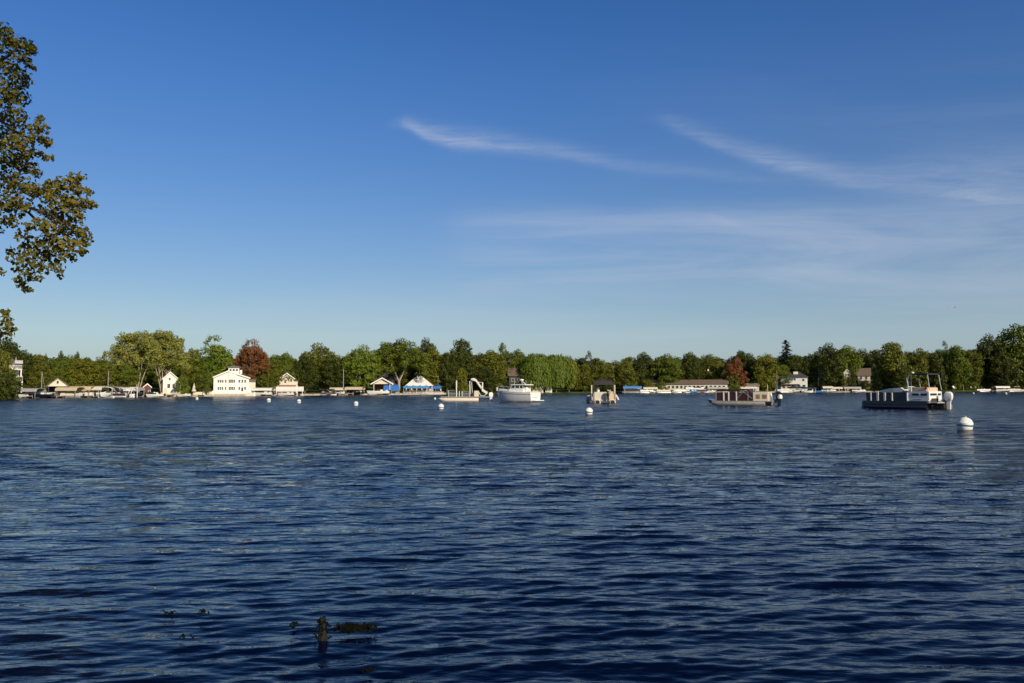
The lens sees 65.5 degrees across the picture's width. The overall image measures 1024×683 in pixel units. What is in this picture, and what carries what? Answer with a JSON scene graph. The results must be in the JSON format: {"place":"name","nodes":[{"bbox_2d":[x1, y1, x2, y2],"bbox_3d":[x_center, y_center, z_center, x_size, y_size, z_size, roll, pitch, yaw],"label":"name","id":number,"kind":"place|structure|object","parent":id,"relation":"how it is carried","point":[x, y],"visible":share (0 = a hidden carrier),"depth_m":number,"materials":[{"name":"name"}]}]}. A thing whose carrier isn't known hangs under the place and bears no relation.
{"place":"outdoors","nodes":[
{"label":"outdoors","id":0,"kind":"place"},
{"bbox_2d":[0,392,1023,682],"bbox_3d":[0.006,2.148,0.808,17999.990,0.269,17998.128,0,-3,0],"label":"lake water","id":1,"kind":"structure","parent":0,"point":[700,538],"depth_m":11.07,"materials":[{"name":"blue liquid"}]},
{"bbox_2d":[15,388,45,397],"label":"lift","id":2,"kind":"object","parent":1,"relation":"in","point":[33,390],"visible":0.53,"depth_m":199.29,"materials":[{"name":"metal"}]},
{"bbox_2d":[28,392,54,397],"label":"motorboat","id":3,"kind":"object","parent":2,"relation":"on","point":[44,395],"visible":0.91,"depth_m":199.92,"materials":[{"name":"blue paint"}]},
{"bbox_2d":[55,387,85,397],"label":"lift","id":4,"kind":"object","parent":1,"relation":"in","point":[75,389],"visible":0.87,"depth_m":203.51,"materials":[{"name":"metal"}]},
{"bbox_2d":[59,390,83,397],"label":"pontoon boat","id":5,"kind":"object","parent":4,"relation":"on","point":[72,395],"visible":0.93,"depth_m":204.13,"materials":[{"name":"metal"}]},
{"bbox_2d":[276,387,303,395],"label":"lift","id":6,"kind":"object","parent":1,"relation":"in","point":[281,389],"visible":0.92,"depth_m":262.98,"materials":[{"name":"white paint"}]},
{"bbox_2d":[312,616,332,640],"bbox_3d":[-1.588,2.530,6.682,0.119,0.448,0.136,-3,-4,39],"label":"submerged stump","id":7,"kind":"object","parent":1,"relation":"in","point":[323,624],"visible":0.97,"depth_m":6.67,"materials":[{"name":"brown wood"}]},
{"bbox_2d":[328,622,379,634],"bbox_3d":[-1.370,2.457,6.847,0.470,0.088,0.177,0,-3,0],"label":"water weed","id":8,"kind":"object","parent":1,"relation":"on","point":[349,627],"visible":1,"depth_m":6.82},
{"bbox_2d":[367,389,390,394],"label":"motorboat","id":9,"kind":"object","parent":1,"relation":"on","point":[381,392],"visible":1,"depth_m":280.26,"materials":[{"name":"white plastic"}]},
{"bbox_2d":[439,378,492,400],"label":"slide boat","id":10,"kind":"object","parent":1,"relation":"on","point":[454,397],"visible":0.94,"depth_m":133.65,"materials":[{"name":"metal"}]},
{"bbox_2d":[496,379,543,401],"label":"cabin cruiser","id":11,"kind":"object","parent":1,"relation":"on","point":[516,393],"visible":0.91,"depth_m":123.43,"materials":[{"name":"grey plastic"}]},
{"bbox_2d":[591,378,618,403],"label":"pontoon boat","id":12,"kind":"object","parent":1,"relation":"on","point":[609,396],"visible":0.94,"depth_m":112.47,"materials":[{"name":"beige plastic"}]},
{"bbox_2d":[707,384,782,404],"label":"pontoon boat","id":13,"kind":"object","parent":1,"relation":"on","point":[751,397],"visible":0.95,"depth_m":99.18,"materials":[{"name":"metal"}]},
{"bbox_2d":[861,372,952,409],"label":"pontoon boat","id":14,"kind":"object","parent":1,"relation":"on","point":[912,397],"visible":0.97,"depth_m":78.31,"materials":[{"name":"blue paint"}]},
{"bbox_2d":[956,416,973,429],"bbox_3d":[22.030,4.027,38.736,0.726,0.820,0.718,3,-2,18],"label":"mooring buoy","id":15,"kind":"object","parent":1,"relation":"on","point":[964,423],"visible":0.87,"depth_m":38.49,"materials":[{"name":"plastic"}]},
{"bbox_2d":[0,0,1023,382],"label":"sky","id":16,"kind":"structure","parent":0,"point":[610,180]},
{"bbox_2d":[97,382,1023,395],"bbox_3d":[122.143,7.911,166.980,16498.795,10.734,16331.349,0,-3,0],"label":"ground","id":17,"kind":"structure","parent":0,"point":[309,390],"depth_m":350.29,"materials":[{"name":"green plant"}]},
{"bbox_2d":[0,349,22,392],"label":"broadleaf tree","id":18,"kind":"object","parent":17,"relation":"on","point":[5,362],"visible":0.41,"depth_m":197.11,"materials":[{"name":"green plant"}]},
{"bbox_2d":[0,358,22,387],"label":"lake house","id":19,"kind":"structure","parent":17,"relation":"on","point":[16,365],"depth_m":208.59,"materials":[{"name":"beige paint"}]},
{"bbox_2d":[0,370,23,399],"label":"shrub","id":20,"kind":"object","parent":17,"relation":"on","point":[6,383],"visible":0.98,"depth_m":172.39,"materials":[{"name":"green plant"}]},
{"bbox_2d":[0,337,29,385],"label":"broadleaf tree","id":21,"kind":"object","parent":17,"relation":"on","point":[12,348],"visible":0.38,"depth_m":213.16,"materials":[{"name":"green plant"}]},
{"bbox_2d":[22,354,38,385],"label":"broadleaf tree","id":22,"kind":"object","parent":17,"relation":"on","point":[26,357],"visible":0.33,"depth_m":219.17,"materials":[{"name":"green plant"}]},
{"bbox_2d":[30,354,49,369],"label":"broadleaf tree","id":23,"kind":"object","parent":17,"relation":"on","point":[39,358],"visible":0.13,"depth_m":255.06,"materials":[{"name":"green plant"}]},
{"bbox_2d":[26,362,54,389],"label":"broadleaf tree","id":24,"kind":"object","parent":17,"relation":"on","point":[39,371],"visible":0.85,"depth_m":217.90,"materials":[{"name":"green plant"}]},
{"bbox_2d":[0,22,98,339],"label":"cottonwood tree","id":25,"kind":"object","parent":17,"relation":"on","point":[72,202],"visible":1,"depth_m":17.09,"materials":[{"name":"green plant"}]},
{"bbox_2d":[39,358,60,377],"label":"broadleaf tree","id":26,"kind":"object","parent":17,"relation":"on","point":[49,363],"visible":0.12,"depth_m":249.80,"materials":[{"name":"green plant"}]},
{"bbox_2d":[46,378,68,393],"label":"boathouse","id":27,"kind":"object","parent":17,"relation":"on","point":[55,383],"visible":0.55,"depth_m":205.84,"materials":[{"name":"white"}]},
{"bbox_2d":[51,360,70,382],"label":"broadleaf tree","id":28,"kind":"object","parent":17,"relation":"on","point":[59,371],"visible":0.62,"depth_m":222.52,"materials":[{"name":"green plant"}]},
{"bbox_2d":[64,357,101,385],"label":"broadleaf tree","id":29,"kind":"object","parent":17,"relation":"on","point":[83,375],"visible":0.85,"depth_m":223.75,"materials":[{"name":"green plant"}]},
{"bbox_2d":[94,362,120,390],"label":"broadleaf tree","id":30,"kind":"object","parent":17,"relation":"on","point":[103,374],"visible":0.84,"depth_m":225.95,"materials":[{"name":"green plant"}]},
{"bbox_2d":[112,363,141,387],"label":"broadleaf tree","id":31,"kind":"object","parent":17,"relation":"on","point":[125,374],"visible":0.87,"depth_m":229.58,"materials":[{"name":"green plant"}]},
{"bbox_2d":[102,330,165,391],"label":"broadleaf tree","id":32,"kind":"object","parent":17,"relation":"on","point":[144,343],"visible":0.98,"depth_m":232.72,"materials":[{"name":"green plant"}]},
{"bbox_2d":[143,360,178,390],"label":"broadleaf tree","id":33,"kind":"object","parent":17,"relation":"on","point":[152,376],"visible":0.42,"depth_m":271.04,"materials":[{"name":"green plant"}]},
{"bbox_2d":[136,328,192,392],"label":"broadleaf tree","id":34,"kind":"object","parent":17,"relation":"on","point":[171,354],"visible":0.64,"depth_m":242.38,"materials":[{"name":"green plant"}]},
{"bbox_2d":[162,371,177,393],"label":"gabled house","id":35,"kind":"structure","parent":17,"relation":"on","point":[170,378],"depth_m":242.05,"materials":[{"name":"white paint"}]},
{"bbox_2d":[174,373,190,393],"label":"shrub","id":36,"kind":"object","parent":17,"relation":"on","point":[179,388],"visible":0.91,"depth_m":237.02,"materials":[{"name":"green plant"}]},
{"bbox_2d":[178,348,205,385],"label":"broadleaf tree","id":37,"kind":"object","parent":17,"relation":"on","point":[190,373],"visible":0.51,"depth_m":258.02,"materials":[{"name":"green plant"}]},
{"bbox_2d":[195,365,212,394],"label":"broadleaf tree","id":38,"kind":"object","parent":17,"relation":"on","point":[200,385],"visible":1,"depth_m":244.55,"materials":[{"name":"green plant"}]},
{"bbox_2d":[186,334,235,391],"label":"broadleaf tree","id":39,"kind":"object","parent":17,"relation":"on","point":[205,348],"visible":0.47,"depth_m":258.93,"materials":[{"name":"green plant"}]},
{"bbox_2d":[200,344,232,384],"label":"broadleaf tree","id":40,"kind":"object","parent":17,"relation":"on","point":[219,362],"visible":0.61,"depth_m":256.88,"materials":[{"name":"green plant"}]},
{"bbox_2d":[213,366,255,392],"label":"lake house","id":41,"kind":"structure","parent":17,"relation":"on","point":[231,380],"depth_m":251.81,"materials":[{"name":"white paint"}]},
{"bbox_2d":[231,338,270,382],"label":"broadleaf tree","id":42,"kind":"object","parent":17,"relation":"on","point":[250,358],"visible":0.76,"depth_m":262.57,"materials":[{"name":"red plant"}]},
{"bbox_2d":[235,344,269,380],"bbox_3d":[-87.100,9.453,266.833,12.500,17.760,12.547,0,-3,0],"label":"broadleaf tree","id":43,"kind":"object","parent":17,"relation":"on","point":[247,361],"visible":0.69,"depth_m":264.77,"materials":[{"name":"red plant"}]},
{"bbox_2d":[255,360,281,392],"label":"broadleaf tree","id":44,"kind":"object","parent":17,"relation":"on","point":[268,376],"visible":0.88,"depth_m":264.19,"materials":[{"name":"green plant"}]},
{"bbox_2d":[268,352,301,389],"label":"broadleaf tree","id":45,"kind":"object","parent":17,"relation":"on","point":[279,362],"visible":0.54,"depth_m":273.64,"materials":[{"name":"green plant"}]},
{"bbox_2d":[277,373,297,392],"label":"gabled cottage","id":46,"kind":"structure","parent":17,"relation":"on","point":[285,382],"depth_m":272.25,"materials":[{"name":"beige paint"}]},
{"bbox_2d":[290,355,321,392],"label":"broadleaf tree","id":47,"kind":"object","parent":17,"relation":"on","point":[309,373],"visible":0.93,"depth_m":275.85,"materials":[{"name":"green plant"}]},
{"bbox_2d":[296,342,337,392],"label":"broadleaf tree","id":48,"kind":"object","parent":17,"relation":"on","point":[320,353],"visible":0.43,"depth_m":285.76,"materials":[{"name":"green plant"}]},
{"bbox_2d":[317,356,348,391],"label":"broadleaf tree","id":49,"kind":"object","parent":17,"relation":"on","point":[336,377],"visible":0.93,"depth_m":279.81,"materials":[{"name":"green plant"}]},
{"bbox_2d":[340,344,383,391],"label":"broadleaf tree","id":50,"kind":"object","parent":17,"relation":"on","point":[353,371],"visible":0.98,"depth_m":283.89,"materials":[{"name":"green plant"}]},
{"bbox_2d":[371,378,392,390],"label":"boathouse","id":51,"kind":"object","parent":17,"relation":"on","point":[380,383],"visible":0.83,"depth_m":286.71,"materials":[{"name":"grey"}]},
{"bbox_2d":[374,367,397,391],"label":"house","id":52,"kind":"structure","parent":17,"relation":"on","point":[391,378],"depth_m":301.49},
{"bbox_2d":[369,338,429,391],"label":"broadleaf tree","id":53,"kind":"object","parent":17,"relation":"on","point":[389,352],"visible":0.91,"depth_m":297.23,"materials":[{"name":"green plant"}]},
{"bbox_2d":[397,352,414,384],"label":"broadleaf tree","id":54,"kind":"object","parent":17,"relation":"on","point":[407,375],"visible":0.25,"depth_m":324.62,"materials":[{"name":"green plant"}]},
{"bbox_2d":[405,371,432,392],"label":"pavilion","id":55,"kind":"structure","parent":17,"relation":"on","point":[420,380],"depth_m":300.78,"materials":[{"name":"white paint"}]},
{"bbox_2d":[411,338,443,384],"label":"broadleaf tree","id":56,"kind":"object","parent":17,"relation":"on","point":[425,346],"visible":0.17,"depth_m":321.19,"materials":[{"name":"green plant"}]},
{"bbox_2d":[419,346,442,391],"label":"broadleaf tree","id":57,"kind":"object","parent":17,"relation":"on","point":[432,364],"visible":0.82,"depth_m":314.05,"materials":[{"name":"green plant"}]},
{"bbox_2d":[435,351,458,391],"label":"broadleaf tree","id":58,"kind":"object","parent":17,"relation":"on","point":[449,379],"visible":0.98,"depth_m":313.59,"materials":[{"name":"green plant"}]},
{"bbox_2d":[453,368,468,393],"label":"shrub","id":59,"kind":"object","parent":17,"relation":"on","point":[460,378],"visible":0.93,"depth_m":312.49,"materials":[{"name":"green plant"}]},
{"bbox_2d":[449,338,476,382],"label":"broadleaf tree","id":60,"kind":"object","parent":17,"relation":"on","point":[462,358],"visible":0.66,"depth_m":326.82,"materials":[{"name":"green plant"}]},
{"bbox_2d":[471,365,498,390],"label":"broadleaf tree","id":61,"kind":"object","parent":17,"relation":"on","point":[490,382],"visible":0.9,"depth_m":321.73,"materials":[{"name":"green plant"}]},
{"bbox_2d":[474,349,507,391],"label":"broadleaf tree","id":62,"kind":"object","parent":17,"relation":"on","point":[498,369],"visible":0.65,"depth_m":329.03,"materials":[{"name":"green plant"}]},
{"bbox_2d":[495,343,515,380],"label":"broadleaf tree","id":63,"kind":"object","parent":17,"relation":"on","point":[501,348],"visible":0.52,"depth_m":345.29,"materials":[{"name":"green plant"}]},
{"bbox_2d":[508,368,521,385],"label":"house","id":64,"kind":"structure","parent":17,"relation":"on","point":[513,375],"depth_m":343.21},
{"bbox_2d":[506,348,525,384],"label":"broadleaf tree","id":65,"kind":"object","parent":17,"relation":"on","point":[518,357],"visible":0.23,"depth_m":354.75,"materials":[{"name":"green plant"}]},
{"bbox_2d":[517,353,555,388],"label":"willow tree","id":66,"kind":"object","parent":17,"relation":"on","point":[535,370],"visible":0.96,"depth_m":340.64,"materials":[{"name":"green plant"}]},
{"bbox_2d":[540,354,577,391],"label":"willow tree","id":67,"kind":"object","parent":17,"relation":"on","point":[560,365],"visible":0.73,"depth_m":345.75,"materials":[{"name":"green plant"}]},
{"bbox_2d":[559,358,579,391],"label":"willow tree","id":68,"kind":"object","parent":17,"relation":"on","point":[574,364],"visible":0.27,"depth_m":352.62,"materials":[{"name":"green plant"}]},
{"bbox_2d":[574,362,594,391],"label":"broadleaf tree","id":69,"kind":"object","parent":17,"relation":"on","point":[584,369],"visible":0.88,"depth_m":354.06,"materials":[{"name":"green plant"}]},
{"bbox_2d":[590,360,617,387],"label":"broadleaf tree","id":70,"kind":"object","parent":17,"relation":"on","point":[599,372],"visible":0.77,"depth_m":358.95,"materials":[{"name":"green plant"}]},
{"bbox_2d":[614,359,638,389],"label":"broadleaf tree","id":71,"kind":"object","parent":17,"relation":"on","point":[628,371],"visible":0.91,"depth_m":358.22,"materials":[{"name":"green plant"}]},
{"bbox_2d":[632,351,658,385],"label":"broadleaf tree","id":72,"kind":"object","parent":17,"relation":"on","point":[639,365],"visible":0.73,"depth_m":369.17,"materials":[{"name":"green plant"}]},
{"bbox_2d":[648,353,684,382],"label":"broadleaf tree","id":73,"kind":"object","parent":17,"relation":"on","point":[668,362],"visible":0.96,"depth_m":365.31,"materials":[{"name":"green plant"}]},
{"bbox_2d":[676,351,703,379],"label":"broadleaf tree","id":74,"kind":"object","parent":17,"relation":"on","point":[693,370],"visible":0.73,"depth_m":371.19,"materials":[{"name":"green plant"}]},
{"bbox_2d":[652,377,728,391],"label":"long building","id":75,"kind":"structure","parent":17,"relation":"on","point":[682,384],"depth_m":362.22,"materials":[{"name":"beige paint"}]},
{"bbox_2d":[698,353,725,379],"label":"broadleaf tree","id":76,"kind":"object","parent":17,"relation":"on","point":[710,362],"visible":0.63,"depth_m":376.22,"materials":[{"name":"green plant"}]},
{"bbox_2d":[726,374,741,392],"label":"shrub","id":77,"kind":"object","parent":17,"relation":"on","point":[734,385],"visible":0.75,"depth_m":360.12,"materials":[{"name":"green plant"}]},
{"bbox_2d":[723,357,748,388],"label":"broadleaf tree","id":78,"kind":"object","parent":17,"relation":"on","point":[736,364],"visible":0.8,"depth_m":362.64,"materials":[{"name":"red plant"}]},
{"bbox_2d":[733,350,758,382],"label":"broadleaf tree","id":79,"kind":"object","parent":17,"relation":"on","point":[747,360],"visible":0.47,"depth_m":387.04,"materials":[{"name":"green plant"}]},
{"bbox_2d":[750,352,780,390],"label":"broadleaf tree","id":80,"kind":"object","parent":17,"relation":"on","point":[759,372],"visible":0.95,"depth_m":376.06,"materials":[{"name":"green plant"}]},
{"bbox_2d":[771,364,792,386],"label":"broadleaf tree","id":81,"kind":"object","parent":17,"relation":"on","point":[783,370],"visible":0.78,"depth_m":380.69,"materials":[{"name":"green plant"}]},
{"bbox_2d":[771,340,798,389],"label":"spruce tree","id":82,"kind":"object","parent":17,"relation":"on","point":[784,355],"visible":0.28,"depth_m":392.04,"materials":[{"name":"green plant"}]},
{"bbox_2d":[775,372,807,390],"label":"lake house","id":83,"kind":"structure","parent":17,"relation":"on","point":[799,379],"depth_m":378.34,"materials":[{"name":"white paint"}]},
{"bbox_2d":[785,354,810,382],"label":"broadleaf tree","id":84,"kind":"object","parent":17,"relation":"on","point":[798,363],"visible":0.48,"depth_m":386.87,"materials":[{"name":"green plant"}]},
{"bbox_2d":[804,353,831,383],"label":"broadleaf tree","id":85,"kind":"object","parent":17,"relation":"on","point":[809,358],"visible":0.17,"depth_m":420.03,"materials":[{"name":"green plant"}]},
{"bbox_2d":[810,363,827,390],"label":"spruce tree","id":86,"kind":"object","parent":17,"relation":"on","point":[818,375],"visible":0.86,"depth_m":377.33,"materials":[{"name":"green plant"}]},
{"bbox_2d":[810,342,843,388],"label":"broadleaf tree","id":87,"kind":"object","parent":17,"relation":"on","point":[832,357],"visible":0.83,"depth_m":382.97,"materials":[{"name":"green plant"}]},
{"bbox_2d":[829,344,864,384],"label":"broadleaf tree","id":88,"kind":"object","parent":17,"relation":"on","point":[852,359],"visible":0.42,"depth_m":394.98,"materials":[{"name":"green plant"}]},
{"bbox_2d":[847,371,857,389],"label":"broadleaf tree","id":89,"kind":"object","parent":17,"relation":"on","point":[852,378],"visible":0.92,"depth_m":378.95,"materials":[{"name":"green plant"}]},
{"bbox_2d":[847,348,876,377],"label":"broadleaf tree","id":90,"kind":"object","parent":17,"relation":"on","point":[868,362],"visible":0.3,"depth_m":411.26,"materials":[{"name":"green plant"}]},
{"bbox_2d":[857,368,870,388],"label":"chalet","id":91,"kind":"object","parent":17,"relation":"on","point":[863,374],"visible":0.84,"depth_m":388.94,"materials":[{"name":"beige paint"}]},
{"bbox_2d":[864,349,885,381],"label":"broadleaf tree","id":92,"kind":"object","parent":17,"relation":"on","point":[874,354],"visible":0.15,"depth_m":418.91,"materials":[{"name":"green plant"}]},
{"bbox_2d":[868,367,883,391],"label":"spruce tree","id":93,"kind":"object","parent":17,"relation":"on","point":[875,385],"visible":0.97,"depth_m":380.43,"materials":[{"name":"green plant"}]},
{"bbox_2d":[871,342,916,383],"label":"broadleaf tree","id":94,"kind":"object","parent":17,"relation":"on","point":[884,362],"visible":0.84,"depth_m":388.80,"materials":[{"name":"green plant"}]},
{"bbox_2d":[884,362,912,387],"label":"broadleaf tree","id":95,"kind":"object","parent":17,"relation":"on","point":[902,372],"visible":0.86,"depth_m":383.66,"materials":[{"name":"green plant"}]},
{"bbox_2d":[907,347,932,386],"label":"broadleaf tree","id":96,"kind":"object","parent":17,"relation":"on","point":[921,363],"visible":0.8,"depth_m":394.49,"materials":[{"name":"green plant"}]},
{"bbox_2d":[921,352,948,386],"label":"broadleaf tree","id":97,"kind":"object","parent":17,"relation":"on","point":[937,366],"visible":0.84,"depth_m":392.37,"materials":[{"name":"green plant"}]},
{"bbox_2d":[938,341,953,382],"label":"broadleaf tree","id":98,"kind":"object","parent":17,"relation":"on","point":[947,350],"visible":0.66,"depth_m":401.22,"materials":[{"name":"green plant"}]},
{"bbox_2d":[949,379,962,389],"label":"shrub","id":99,"kind":"object","parent":17,"relation":"on","point":[958,385],"visible":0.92,"depth_m":398.63,"materials":[{"name":"green plant"}]},
{"bbox_2d":[940,345,974,385],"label":"broadleaf tree","id":100,"kind":"object","parent":17,"relation":"on","point":[960,367],"visible":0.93,"depth_m":397.57,"materials":[{"name":"green plant"}]},
{"bbox_2d":[963,379,979,389],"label":"shrub","id":101,"kind":"object","parent":17,"relation":"on","point":[967,385],"visible":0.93,"depth_m":396.87,"materials":[{"name":"green plant"}]},
{"bbox_2d":[961,349,986,386],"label":"broadleaf tree","id":102,"kind":"object","parent":17,"relation":"on","point":[979,375],"visible":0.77,"depth_m":398.42,"materials":[{"name":"green plant"}]},
{"bbox_2d":[974,333,1010,388],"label":"broadleaf tree","id":103,"kind":"object","parent":17,"relation":"on","point":[984,350],"visible":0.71,"depth_m":399.87,"materials":[{"name":"green plant"}]},
{"bbox_2d":[986,352,1020,388],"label":"broadleaf tree","id":104,"kind":"object","parent":17,"relation":"on","point":[1004,381],"visible":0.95,"depth_m":393.78,"materials":[{"name":"green plant"}]},
{"bbox_2d":[986,323,1023,385],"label":"broadleaf tree","id":105,"kind":"object","parent":17,"relation":"on","point":[1017,348],"visible":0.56,"depth_m":401.67,"materials":[{"name":"green plant"}]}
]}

